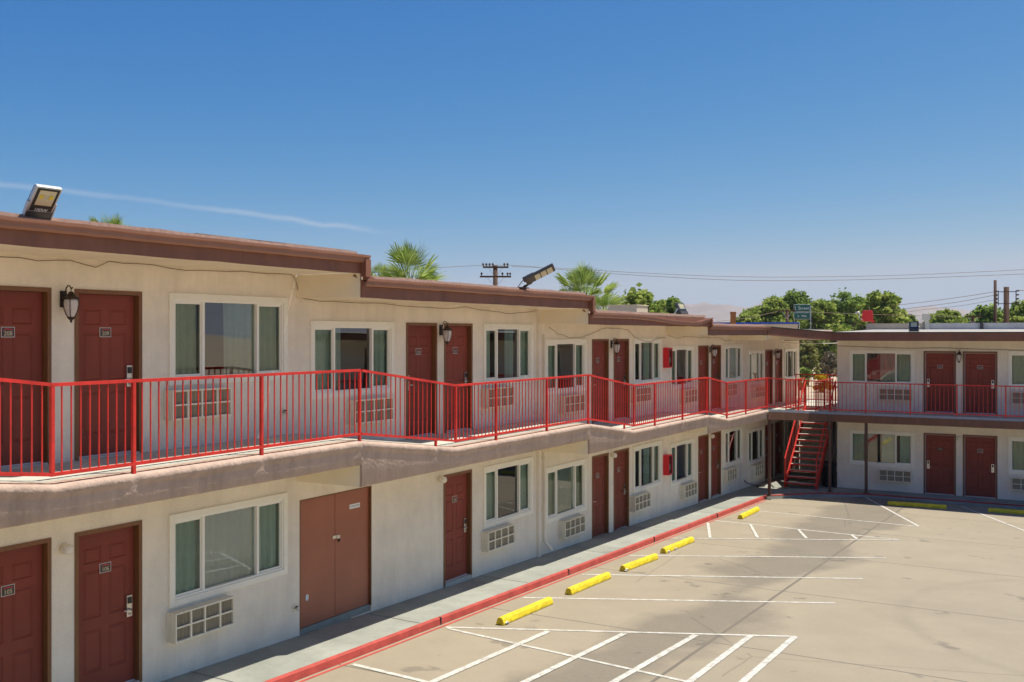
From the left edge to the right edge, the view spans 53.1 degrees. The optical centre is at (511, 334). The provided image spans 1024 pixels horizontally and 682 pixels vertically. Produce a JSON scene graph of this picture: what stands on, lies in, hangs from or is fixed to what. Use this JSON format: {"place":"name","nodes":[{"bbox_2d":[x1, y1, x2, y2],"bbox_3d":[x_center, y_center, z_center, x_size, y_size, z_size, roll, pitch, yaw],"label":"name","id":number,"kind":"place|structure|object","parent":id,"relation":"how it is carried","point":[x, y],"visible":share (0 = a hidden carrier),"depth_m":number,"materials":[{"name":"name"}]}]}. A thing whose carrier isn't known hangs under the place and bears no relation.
{"place":"outdoors","nodes":[
{"label":"outdoors","id":0,"kind":"place"},
{"bbox_2d":[0,0,1023,310],"label":"sky","id":1,"kind":"structure","parent":0,"point":[712,139],"materials":[{"name":"blue"}]},
{"bbox_2d":[269,367,841,679],"bbox_3d":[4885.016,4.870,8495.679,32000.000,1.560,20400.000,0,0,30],"label":"ground","id":2,"kind":"structure","parent":0,"point":[809,389],"depth_m":96.08,"materials":[{"name":"concrete"}]},
{"bbox_2d":[0,211,798,681],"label":"motel building","id":3,"kind":"structure","parent":2,"relation":"on","point":[324,533],"depth_m":15.40,"materials":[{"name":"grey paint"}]},
{"bbox_2d":[0,285,51,469],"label":"door","id":4,"kind":"structure","parent":3,"relation":"in","point":[25,312],"depth_m":11.89,"materials":[{"name":"red wood"}]},
{"bbox_2d":[0,538,51,681],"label":"door","id":5,"kind":"structure","parent":3,"relation":"in","point":[25,568],"depth_m":11.90,"materials":[{"name":"red wood"}]},
{"bbox_2d":[22,184,61,219],"bbox_3d":[-4.879,-1.333,10.617,0.297,0.406,0.322,0,0,32],"label":"floodlight","id":6,"kind":"object","parent":3,"relation":"on","point":[41,201],"visible":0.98,"depth_m":10.57,"materials":[{"name":"silver metal"}]},
{"bbox_2d":[60,285,79,322],"bbox_3d":[-5.256,-0.362,12.170,0.253,0.450,0.203,0,0,30],"label":"wall lantern","id":7,"kind":"object","parent":3,"relation":"attached to","point":[69,303],"depth_m":12.12,"materials":[{"name":"glass"}]},
{"bbox_2d":[74,289,141,460],"bbox_3d":[-5.083,0.550,12.831,0.145,2.200,1.000,0,0,30],"label":"door","id":8,"kind":"structure","parent":3,"relation":"in","point":[107,323],"depth_m":12.86,"materials":[{"name":"red wood"}]},
{"bbox_2d":[74,520,141,681],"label":"door","id":9,"kind":"structure","parent":3,"relation":"in","point":[107,560],"depth_m":12.89,"materials":[{"name":"red wood"}]},
{"bbox_2d":[0,256,297,288],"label":"wall cable","id":10,"kind":"object","parent":3,"relation":"attached to","point":[146,264],"depth_m":13.24,"materials":[{"name":"brown"}]},
{"bbox_2d":[0,369,360,476],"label":"balcony railing","id":11,"kind":"object","parent":3,"relation":"on","point":[133,463],"visible":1,"depth_m":12.02,"materials":[{"name":"red metal"}]},
{"bbox_2d":[164,387,231,420],"bbox_3d":[-4.271,0.940,13.968,0.170,0.400,1.060,0,0,30],"label":"air conditioner","id":12,"kind":"object","parent":3,"relation":"attached to","point":[194,403],"visible":0.91,"depth_m":13.87,"materials":[{"name":"white plastic"}]},
{"bbox_2d":[167,595,234,643],"bbox_3d":[-4.246,3.890,14.011,0.170,0.400,1.060,0,0,30],"label":"air conditioner","id":13,"kind":"object","parent":3,"relation":"attached to","point":[186,623],"visible":1,"depth_m":13.93,"materials":[{"name":"white plastic"}]},
{"bbox_2d":[169,293,287,385],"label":"window","id":14,"kind":"structure","parent":3,"relation":"in","point":[210,334],"depth_m":14.98,"materials":[{"name":"glass"}]},
{"bbox_2d":[169,492,287,607],"bbox_3d":[-4.059,3.107,14.642,0.192,1.405,2.280,0,0,30],"label":"window","id":15,"kind":"structure","parent":3,"relation":"in","point":[215,550],"depth_m":14.65,"materials":[{"name":"glass"}]},
{"bbox_2d":[300,485,371,633],"bbox_3d":[-2.885,3.635,16.656,0.114,2.130,1.802,0,0,30],"label":"double door","id":16,"kind":"structure","parent":3,"relation":"in","point":[336,528],"depth_m":16.66,"materials":[{"name":"brown metal"}]},
{"bbox_2d":[310,321,393,399],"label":"window","id":17,"kind":"structure","parent":3,"relation":"in","point":[334,345],"depth_m":17.63,"materials":[{"name":"grey glass"}]},
{"bbox_2d":[347,397,393,424],"bbox_3d":[-2.377,1.280,17.262,0.170,0.400,1.060,0,0,30],"label":"air conditioner","id":18,"kind":"object","parent":3,"relation":"attached to","point":[363,411],"visible":0.84,"depth_m":17.18,"materials":[{"name":"white plastic"}]},
{"bbox_2d":[406,323,436,438],"bbox_3d":[-1.693,0.890,18.726,0.145,2.200,0.980,0,0,30],"label":"door","id":19,"kind":"structure","parent":3,"relation":"in","point":[421,338],"depth_m":18.82,"materials":[{"name":"red wood"}]},
{"bbox_2d":[439,321,451,344],"bbox_3d":[-1.234,-0.022,19.166,0.253,0.450,0.203,0,0,30],"label":"wall lantern","id":20,"kind":"object","parent":3,"relation":"attached to","point":[446,332],"depth_m":19.11,"materials":[{"name":"glass"}]},
{"bbox_2d":[443,469,471,586],"bbox_3d":[-1.090,3.760,19.775,0.145,2.200,1.000,0,0,30],"label":"door","id":21,"kind":"structure","parent":3,"relation":"in","point":[457,491],"depth_m":19.87,"materials":[{"name":"red wood"}]},
{"bbox_2d":[444,323,472,432],"bbox_3d":[-1.080,0.890,19.793,0.145,2.200,1.000,0,0,30],"label":"door","id":22,"kind":"structure","parent":3,"relation":"in","point":[458,354],"depth_m":19.92,"materials":[{"name":"red wood"}]},
{"bbox_2d":[361,369,588,445],"bbox_3d":[-0.298,1.239,18.540,0.044,1.442,7.772,0,0,30],"label":"balcony railing","id":23,"kind":"object","parent":3,"relation":"on","point":[495,434],"visible":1,"depth_m":18.13,"materials":[{"name":"red metal"}]},
{"bbox_2d":[482,523,514,551],"bbox_3d":[-0.273,4.150,20.921,0.170,0.400,1.060,0,0,30],"label":"air conditioner","id":24,"kind":"object","parent":3,"relation":"attached to","point":[496,538],"visible":1,"depth_m":20.82,"materials":[{"name":"white plastic"}]},
{"bbox_2d":[482,386,514,408],"bbox_3d":[-0.283,1.280,20.903,0.170,0.400,1.060,0,0,30],"label":"air conditioner","id":25,"kind":"object","parent":3,"relation":"attached to","point":[487,397],"visible":0.77,"depth_m":20.85,"materials":[{"name":"beige plastic"}]},
{"bbox_2d":[483,324,532,384],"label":"window","id":26,"kind":"structure","parent":3,"relation":"in","point":[507,348],"depth_m":21.86,"materials":[{"name":"grey glass"}]},
{"bbox_2d":[483,457,532,528],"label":"window","id":27,"kind":"structure","parent":3,"relation":"in","point":[507,486],"depth_m":22.14,"materials":[{"name":"white plastic"}]},
{"bbox_2d":[518,263,554,288],"bbox_3d":[0.440,-1.108,19.373,0.748,0.456,0.484,0,0,30],"label":"area light","id":28,"kind":"object","parent":3,"relation":"attached to","point":[529,279],"visible":1,"depth_m":19.27,"materials":[{"name":"metal"}]},
{"bbox_2d":[546,339,586,394],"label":"window","id":29,"kind":"structure","parent":3,"relation":"in","point":[564,357],"depth_m":24.55,"materials":[{"name":"grey glass"}]},
{"bbox_2d":[546,458,586,523],"bbox_3d":[1.200,3.688,23.788,0.192,1.405,2.080,0,0,30],"label":"window","id":30,"kind":"structure","parent":3,"relation":"in","point":[566,483],"depth_m":23.94,"materials":[{"name":"glass"}]},
{"bbox_2d":[558,394,584,413],"bbox_3d":[1.397,1.610,23.825,0.170,0.400,1.060,0,0,30],"label":"air conditioner","id":31,"kind":"object","parent":3,"relation":"attached to","point":[575,403],"visible":0.74,"depth_m":23.70,"materials":[{"name":"plastic"}]},
{"bbox_2d":[559,514,585,538],"bbox_3d":[1.407,4.470,23.842,0.170,0.400,1.060,0,0,30],"label":"air conditioner","id":32,"kind":"object","parent":3,"relation":"attached to","point":[569,527],"visible":1,"depth_m":23.75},
{"bbox_2d":[592,339,608,423],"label":"door","id":33,"kind":"structure","parent":3,"relation":"in","point":[600,347],"depth_m":25.56,"materials":[{"name":"red wood"}]},
{"bbox_2d":[592,453,608,538],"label":"door","id":34,"kind":"structure","parent":3,"relation":"in","point":[600,463],"depth_m":25.56,"materials":[{"name":"red wood"}]},
{"bbox_2d":[614,339,628,420],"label":"door","id":35,"kind":"structure","parent":3,"relation":"in","point":[621,360],"depth_m":26.68,"materials":[{"name":"red wood"}]},
{"bbox_2d":[614,448,628,530],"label":"door","id":36,"kind":"structure","parent":3,"relation":"in","point":[621,462],"depth_m":26.68,"materials":[{"name":"red wood"}]},
{"bbox_2d":[607,305,648,311],"bbox_3d":[4.089,-0.661,36.042,1.130,0.722,1.060,0,0,30],"label":"roof vent box","id":37,"kind":"object","parent":3,"relation":"on","point":[636,308],"visible":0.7,"depth_m":35.63,"materials":[{"name":"metal"}]},
{"bbox_2d":[630,491,650,511],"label":"air conditioner","id":38,"kind":"object","parent":3,"relation":"attached to","point":[640,501],"visible":1,"depth_m":27.25,"materials":[{"name":"metal"}]},
{"bbox_2d":[630,386,651,402],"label":"air conditioner","id":39,"kind":"object","parent":3,"relation":"attached to","point":[642,394],"visible":0.57,"depth_m":27.37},
{"bbox_2d":[633,338,661,383],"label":"window","id":40,"kind":"structure","parent":3,"relation":"in","point":[647,356],"depth_m":28.39,"materials":[{"name":"grey glass"}]},
{"bbox_2d":[633,440,661,493],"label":"window","id":41,"kind":"structure","parent":3,"relation":"in","point":[647,458],"depth_m":28.39,"materials":[{"name":"glass"}]},
{"bbox_2d":[589,374,707,428],"bbox_3d":[3.545,1.576,25.224,0.044,1.439,7.612,0,0,30],"label":"balcony railing","id":42,"kind":"object","parent":3,"relation":"attached to","point":[655,403],"visible":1,"depth_m":24.64,"materials":[{"name":"red metal"}]},
{"bbox_2d":[663,454,671,475],"bbox_3d":[4.427,3.705,29.096,0.168,0.570,0.300,0,0,30],"label":"fire extinguisher cabinet","id":43,"kind":"object","parent":3,"relation":"attached to","point":[667,464],"visible":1,"depth_m":28.99,"materials":[{"name":"red"}]},
{"bbox_2d":[663,348,671,367],"bbox_3d":[4.427,0.665,29.096,0.168,0.570,0.300,0,0,30],"label":"fire extinguisher cabinet","id":44,"kind":"object","parent":3,"relation":"attached to","point":[667,357],"visible":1,"depth_m":28.99,"materials":[{"name":"red"}]},
{"bbox_2d":[670,346,694,388],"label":"window","id":45,"kind":"structure","parent":3,"relation":"in","point":[683,357],"depth_m":31.09,"materials":[{"name":"grey glass"}]},
{"bbox_2d":[670,438,694,486],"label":"window","id":46,"kind":"structure","parent":3,"relation":"in","point":[683,452],"depth_m":31.03,"materials":[{"name":"white plastic"}]},
{"bbox_2d":[680,481,697,498],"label":"air conditioner","id":47,"kind":"object","parent":3,"relation":"attached to","point":[688,489],"visible":1,"depth_m":30.46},
{"bbox_2d":[698,345,708,411],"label":"door","id":48,"kind":"structure","parent":3,"relation":"in","point":[703,351],"depth_m":32.18,"materials":[{"name":"red wood"}]},
{"bbox_2d":[698,434,708,502],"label":"door","id":49,"kind":"structure","parent":3,"relation":"in","point":[703,441],"depth_m":32.18,"materials":[{"name":"red wood"}]},
{"bbox_2d":[711,345,720,410],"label":"door","id":50,"kind":"structure","parent":3,"relation":"in","point":[715,362],"depth_m":33.29,"materials":[{"name":"red wood"}]},
{"bbox_2d":[711,431,720,498],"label":"door","id":51,"kind":"structure","parent":3,"relation":"in","point":[715,442],"depth_m":33.21,"materials":[{"name":"red wood"}]},
{"bbox_2d":[723,466,737,481],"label":"air conditioner","id":52,"kind":"object","parent":3,"relation":"attached to","point":[730,473],"visible":1,"depth_m":33.87,"materials":[{"name":"plastic"}]},
{"bbox_2d":[724,344,742,381],"bbox_3d":[7.407,1.048,34.586,0.195,1.405,1.950,0,0,30],"label":"window","id":53,"kind":"structure","parent":3,"relation":"in","point":[730,351],"depth_m":34.86,"materials":[{"name":"grey glass"}]},
{"bbox_2d":[724,426,742,467],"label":"window","id":54,"kind":"structure","parent":3,"relation":"in","point":[733,437],"depth_m":35.03,"materials":[{"name":"glass"}]},
{"bbox_2d":[708,377,766,418],"bbox_3d":[6.902,1.855,31.062,0.044,1.330,5.822,0,0,30],"label":"balcony railing","id":55,"kind":"object","parent":3,"relation":"on","point":[762,392],"visible":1,"depth_m":31.39,"materials":[{"name":"red metal"}]},
{"bbox_2d":[748,350,764,385],"bbox_3d":[8.714,1.268,36.862,0.197,1.405,2.000,0,0,30],"label":"window","id":56,"kind":"structure","parent":3,"relation":"in","point":[756,364],"depth_m":37.19,"materials":[{"name":"grey glass"}]},
{"bbox_2d":[748,426,764,464],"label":"window","id":57,"kind":"structure","parent":3,"relation":"in","point":[756,436],"depth_m":37.61,"materials":[{"name":"glass"}]},
{"bbox_2d":[765,349,772,405],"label":"door","id":58,"kind":"structure","parent":3,"relation":"in","point":[768,353],"depth_m":38.59,"materials":[{"name":"red"}]},
{"bbox_2d":[765,423,772,480],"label":"door","id":59,"kind":"structure","parent":3,"relation":"in","point":[766,426],"depth_m":38.38,"materials":[{"name":"red"}]},
{"bbox_2d":[775,349,781,404],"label":"door","id":60,"kind":"structure","parent":3,"relation":"in","point":[778,363],"depth_m":39.68,"materials":[{"name":"red"}]},
{"bbox_2d":[775,421,781,477],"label":"door","id":61,"kind":"structure","parent":3,"relation":"in","point":[778,425],"depth_m":39.67,"materials":[{"name":"red wood"}]},
{"bbox_2d":[784,348,796,378],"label":"window","id":62,"kind":"structure","parent":3,"relation":"in","point":[790,355],"depth_m":41.25,"materials":[{"name":"glass"}]},
{"bbox_2d":[784,420,796,451],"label":"window","id":63,"kind":"structure","parent":3,"relation":"in","point":[788,424],"depth_m":41.13,"materials":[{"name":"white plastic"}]},
{"bbox_2d":[373,239,445,280],"bbox_3d":[-3.884,0.782,39.969,4.028,9.327,3.692,0,0,30],"label":"fan palm","id":64,"kind":"object","parent":2,"relation":"on","point":[406,256],"visible":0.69,"depth_m":39.68,"materials":[{"name":"green plant"}]},
{"bbox_2d":[480,263,510,285],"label":"utility pole","id":65,"kind":"object","parent":2,"relation":"on","point":[495,276],"visible":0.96,"depth_m":71.77,"materials":[{"name":"brown wood"}]},
{"bbox_2d":[436,265,1014,280],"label":"power line","id":66,"kind":"object","parent":65,"relation":"attached to","point":[748,280],"visible":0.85,"depth_m":66.47,"materials":[{"name":"brown"}]},
{"bbox_2d":[552,260,630,304],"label":"fan palm","id":67,"kind":"object","parent":2,"relation":"on","point":[581,276],"visible":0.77,"depth_m":42.72,"materials":[{"name":"green plant"}]},
{"bbox_2d":[593,294,621,309],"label":"fan palm","id":68,"kind":"object","parent":2,"relation":"on","point":[603,301],"visible":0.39,"depth_m":40.91,"materials":[{"name":"green plant"}]},
{"bbox_2d":[606,282,669,313],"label":"leafy tree","id":69,"kind":"object","parent":2,"relation":"on","point":[641,297],"visible":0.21,"depth_m":91.33,"materials":[{"name":"green plant"}]},
{"bbox_2d":[264,493,1023,681],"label":"kerb","id":70,"kind":"structure","parent":2,"relation":"on","point":[324,664],"depth_m":20.00,"materials":[{"name":"red concrete"}]},
{"bbox_2d":[765,419,772,495],"bbox_3d":[8.473,4.053,33.714,0.200,2.520,0.200,0,0,30],"label":"support post","id":71,"kind":"object","parent":70,"relation":"on","point":[769,457],"visible":1,"depth_m":33.67,"materials":[{"name":"metal"}]},
{"bbox_2d":[665,295,684,313],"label":"leafy tree","id":72,"kind":"object","parent":2,"relation":"on","point":[670,307],"visible":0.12,"depth_m":94.65,"materials":[{"name":"green plant"}]},
{"bbox_2d":[744,295,793,321],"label":"leafy tree","id":73,"kind":"object","parent":2,"relation":"on","point":[772,303],"visible":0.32,"depth_m":138.96,"materials":[{"name":"green plant"}]},
{"bbox_2d":[780,288,816,327],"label":"leafy tree","id":74,"kind":"object","parent":2,"relation":"on","point":[791,298],"visible":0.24,"depth_m":144.88,"materials":[{"name":"green plant"}]},
{"bbox_2d":[794,304,810,379],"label":"road sign","id":75,"kind":"object","parent":2,"relation":"on","point":[804,315],"visible":0.88,"depth_m":127.94,"materials":[{"name":"green"}]},
{"bbox_2d":[799,341,820,385],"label":"leafy tree","id":76,"kind":"object","parent":2,"relation":"on","point":[805,359],"visible":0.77,"depth_m":111.69,"materials":[{"name":"green plant"}]},
{"bbox_2d":[797,298,849,373],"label":"leafy tree","id":77,"kind":"object","parent":2,"relation":"on","point":[829,318],"visible":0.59,"depth_m":136.96,"materials":[{"name":"green plant"}]},
{"bbox_2d":[821,351,836,381],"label":"leafy tree","id":78,"kind":"object","parent":2,"relation":"on","point":[829,361],"visible":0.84,"depth_m":117.49,"materials":[{"name":"green plant"}]},
{"bbox_2d":[816,287,866,350],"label":"leafy tree","id":79,"kind":"object","parent":2,"relation":"on","point":[847,304],"visible":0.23,"depth_m":140.59,"materials":[{"name":"green plant"}]},
{"bbox_2d":[730,322,1023,504],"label":"motel building","id":80,"kind":"structure","parent":2,"relation":"on","point":[983,457],"depth_m":34.67,"materials":[{"name":"grey paint"}]},
{"bbox_2d":[785,378,804,409],"bbox_3d":[10.356,2.186,37.389,0.042,1.108,2.650,0,0,30],"label":"balcony railing","id":81,"kind":"object","parent":80,"relation":"attached to","point":[795,393],"visible":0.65,"depth_m":37.26,"materials":[{"name":"metal"}]},
{"bbox_2d":[767,377,830,411],"bbox_3d":[9.672,2.075,34.425,3.094,1.325,0.042,0,0,-32],"label":"balcony railing","id":82,"kind":"object","parent":80,"relation":"on","point":[829,396],"visible":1,"depth_m":34.46,"materials":[{"name":"red metal"}]},
{"bbox_2d":[815,378,833,410],"bbox_3d":[11.257,2.186,36.871,0.042,1.108,2.650,0,0,30],"label":"balcony railing","id":83,"kind":"object","parent":80,"relation":"attached to","point":[832,385],"visible":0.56,"depth_m":36.90,"materials":[{"name":"metal"}]},
{"bbox_2d":[832,422,834,486],"bbox_3d":[11.405,4.207,36.284,0.095,2.433,0.100,0,0,30],"label":"support post","id":84,"kind":"object","parent":80,"relation":"attached to","point":[833,454],"visible":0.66,"depth_m":36.24,"materials":[{"name":"black"}]},
{"bbox_2d":[849,350,914,385],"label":"window","id":85,"kind":"structure","parent":80,"relation":"in","point":[870,366],"depth_m":35.62,"materials":[{"name":"grey glass"}]},
{"bbox_2d":[849,429,914,467],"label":"window","id":86,"kind":"structure","parent":80,"relation":"in","point":[885,448],"depth_m":35.61,"materials":[{"name":"glass"}]},
{"bbox_2d":[879,469,911,482],"bbox_3d":[13.187,4.870,35.231,1.060,0.400,0.170,0,0,30],"label":"air conditioner","id":87,"kind":"object","parent":80,"relation":"attached to","point":[891,475],"visible":1,"depth_m":35.17,"materials":[{"name":"white metal"}]},
{"bbox_2d":[879,388,911,400],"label":"air conditioner","id":88,"kind":"object","parent":80,"relation":"attached to","point":[897,394],"visible":0.94,"depth_m":35.17,"materials":[{"name":"plastic"}]},
{"bbox_2d":[831,382,1023,417],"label":"balcony railing","id":89,"kind":"object","parent":80,"relation":"on","point":[910,412],"visible":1,"depth_m":33.57,"materials":[{"name":"red metal"}]},
{"bbox_2d":[924,351,955,412],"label":"door","id":90,"kind":"structure","parent":80,"relation":"in","point":[939,366],"depth_m":34.66,"materials":[{"name":"red wood"}]},
{"bbox_2d":[924,433,955,495],"bbox_3d":[14.477,4.450,34.647,1.020,2.200,0.145,0,0,30],"label":"door","id":91,"kind":"structure","parent":80,"relation":"in","point":[939,449],"depth_m":34.66,"materials":[{"name":"red wood"}]},
{"bbox_2d":[963,351,996,414],"bbox_3d":[15.557,1.670,34.027,1.050,2.200,0.145,0,0,30],"label":"door","id":92,"kind":"structure","parent":80,"relation":"in","point":[979,367],"depth_m":34.05,"materials":[{"name":"red wood"}]},
{"bbox_2d":[963,434,996,498],"bbox_3d":[15.557,4.450,34.027,1.050,2.200,0.145,0,0,30],"label":"door","id":93,"kind":"structure","parent":80,"relation":"in","point":[979,451],"depth_m":34.04,"materials":[{"name":"red wood"}]},
{"bbox_2d":[1008,351,1023,388],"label":"window","id":94,"kind":"structure","parent":80,"relation":"in","point":[1015,358],"depth_m":33.50,"materials":[{"name":"white plastic"}]},
{"bbox_2d":[1008,437,1023,474],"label":"window","id":95,"kind":"structure","parent":80,"relation":"in","point":[1015,444],"depth_m":33.50,"materials":[{"name":"glass"}]},
{"bbox_2d":[852,290,910,330],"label":"leafy tree","id":96,"kind":"object","parent":2,"relation":"on","point":[877,302],"visible":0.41,"depth_m":109.19,"materials":[{"name":"green plant"}]},
{"bbox_2d":[922,308,967,322],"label":"leafy tree","id":97,"kind":"object","parent":2,"relation":"on","point":[945,315],"visible":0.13,"depth_m":111.09,"materials":[{"name":"green plant"}]},
{"bbox_2d":[964,303,1003,322],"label":"leafy tree","id":98,"kind":"object","parent":2,"relation":"on","point":[986,313],"visible":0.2,"depth_m":114.38,"materials":[{"name":"green plant"}]},
{"bbox_2d":[995,287,1018,322],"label":"utility pole","id":99,"kind":"object","parent":2,"relation":"on","point":[1006,291],"visible":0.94,"depth_m":57.86,"materials":[{"name":"wood"}]},
{"bbox_2d":[997,299,1023,322],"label":"leafy tree","id":100,"kind":"object","parent":2,"relation":"on","point":[1016,313],"visible":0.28,"depth_m":109.60,"materials":[{"name":"green plant"}]},
{"bbox_2d":[161,472,1023,681],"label":"sidewalk","id":101,"kind":"structure","parent":0,"point":[266,663],"depth_m":18.73,"materials":[{"name":"grey concrete"}]},
{"bbox_2d":[784,380,835,489],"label":"staircase","id":102,"kind":"structure","parent":101,"relation":"on","point":[787,475],"depth_m":36.60,"materials":[{"name":"red metal"}]},
{"bbox_2d":[822,461,835,486],"bbox_3d":[11.294,4.973,36.533,0.544,0.900,0.536,0,0,30],"label":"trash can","id":103,"kind":"object","parent":101,"relation":"on","point":[825,475],"visible":0.64,"depth_m":36.36,"materials":[{"name":"black"}]},
{"bbox_2d":[827,422,833,491],"bbox_3d":[10.853,4.187,34.964,0.200,2.390,0.200,0,0,30],"label":"support post","id":104,"kind":"object","parent":101,"relation":"on","point":[829,456],"visible":1,"depth_m":34.92,"materials":[{"name":"metal"}]},
{"bbox_2d":[863,423,868,493],"bbox_3d":[12.013,4.192,34.735,0.200,2.401,0.200,0,0,30],"label":"support post","id":105,"kind":"object","parent":101,"relation":"on","point":[866,458],"visible":1,"depth_m":34.70,"materials":[{"name":"metal"}]},
{"bbox_2d":[295,497,1023,681],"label":"parking lot","id":106,"kind":"structure","parent":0,"point":[936,595],"depth_m":18.39,"materials":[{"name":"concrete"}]},
{"bbox_2d":[496,597,552,624],"bbox_3d":[0.255,4.837,17.936,0.178,0.123,1.808,0,-2,30],"label":"wheel stop","id":107,"kind":"object","parent":106,"relation":"on","point":[523,611],"visible":1,"depth_m":17.80,"materials":[{"name":"yellow concrete"}]},
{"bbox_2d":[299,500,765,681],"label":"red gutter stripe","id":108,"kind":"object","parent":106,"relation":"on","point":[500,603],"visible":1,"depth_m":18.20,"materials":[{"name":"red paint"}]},
{"bbox_2d":[565,572,610,594],"bbox_3d":[1.522,4.916,20.248,0.153,0.123,1.797,0,-2,30],"label":"wheel stop","id":109,"kind":"object","parent":106,"relation":"on","point":[586,584],"visible":1,"depth_m":20.09,"materials":[{"name":"concrete"}]},
{"bbox_2d":[619,553,657,571],"bbox_3d":[2.799,4.991,22.423,0.178,0.123,1.726,0,-2,32],"label":"wheel stop","id":110,"kind":"object","parent":106,"relation":"on","point":[638,562],"visible":1,"depth_m":22.29,"materials":[{"name":"concrete"}]},
{"bbox_2d":[660,537,693,553],"bbox_3d":[4.007,5.067,24.653,0.178,0.123,1.902,0,-2,30],"label":"wheel stop","id":111,"kind":"object","parent":106,"relation":"on","point":[677,545],"visible":1,"depth_m":24.49,"materials":[{"name":"concrete"}]},
{"bbox_2d":[351,497,1022,681],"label":"parking lines","id":112,"kind":"object","parent":106,"relation":"on","point":[758,667],"visible":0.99,"depth_m":16.08,"materials":[{"name":"white paint"}]},
{"bbox_2d":[887,501,946,508],"bbox_3d":[12.815,5.401,32.418,1.738,0.123,0.153,0,0,26],"label":"wheel stop","id":113,"kind":"object","parent":106,"relation":"on","point":[911,504],"visible":1,"depth_m":32.35,"materials":[{"name":"concrete"}]},
{"bbox_2d":[713,322,799,328],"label":"shop building","id":114,"kind":"structure","parent":0,"point":[794,325],"depth_m":61.68,"materials":[{"name":"blue"}]},
{"bbox_2d":[561,302,971,322],"bbox_3d":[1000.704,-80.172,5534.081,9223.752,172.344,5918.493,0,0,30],"label":"hills","id":115,"kind":"structure","parent":0,"point":[718,312],"depth_m":4909.32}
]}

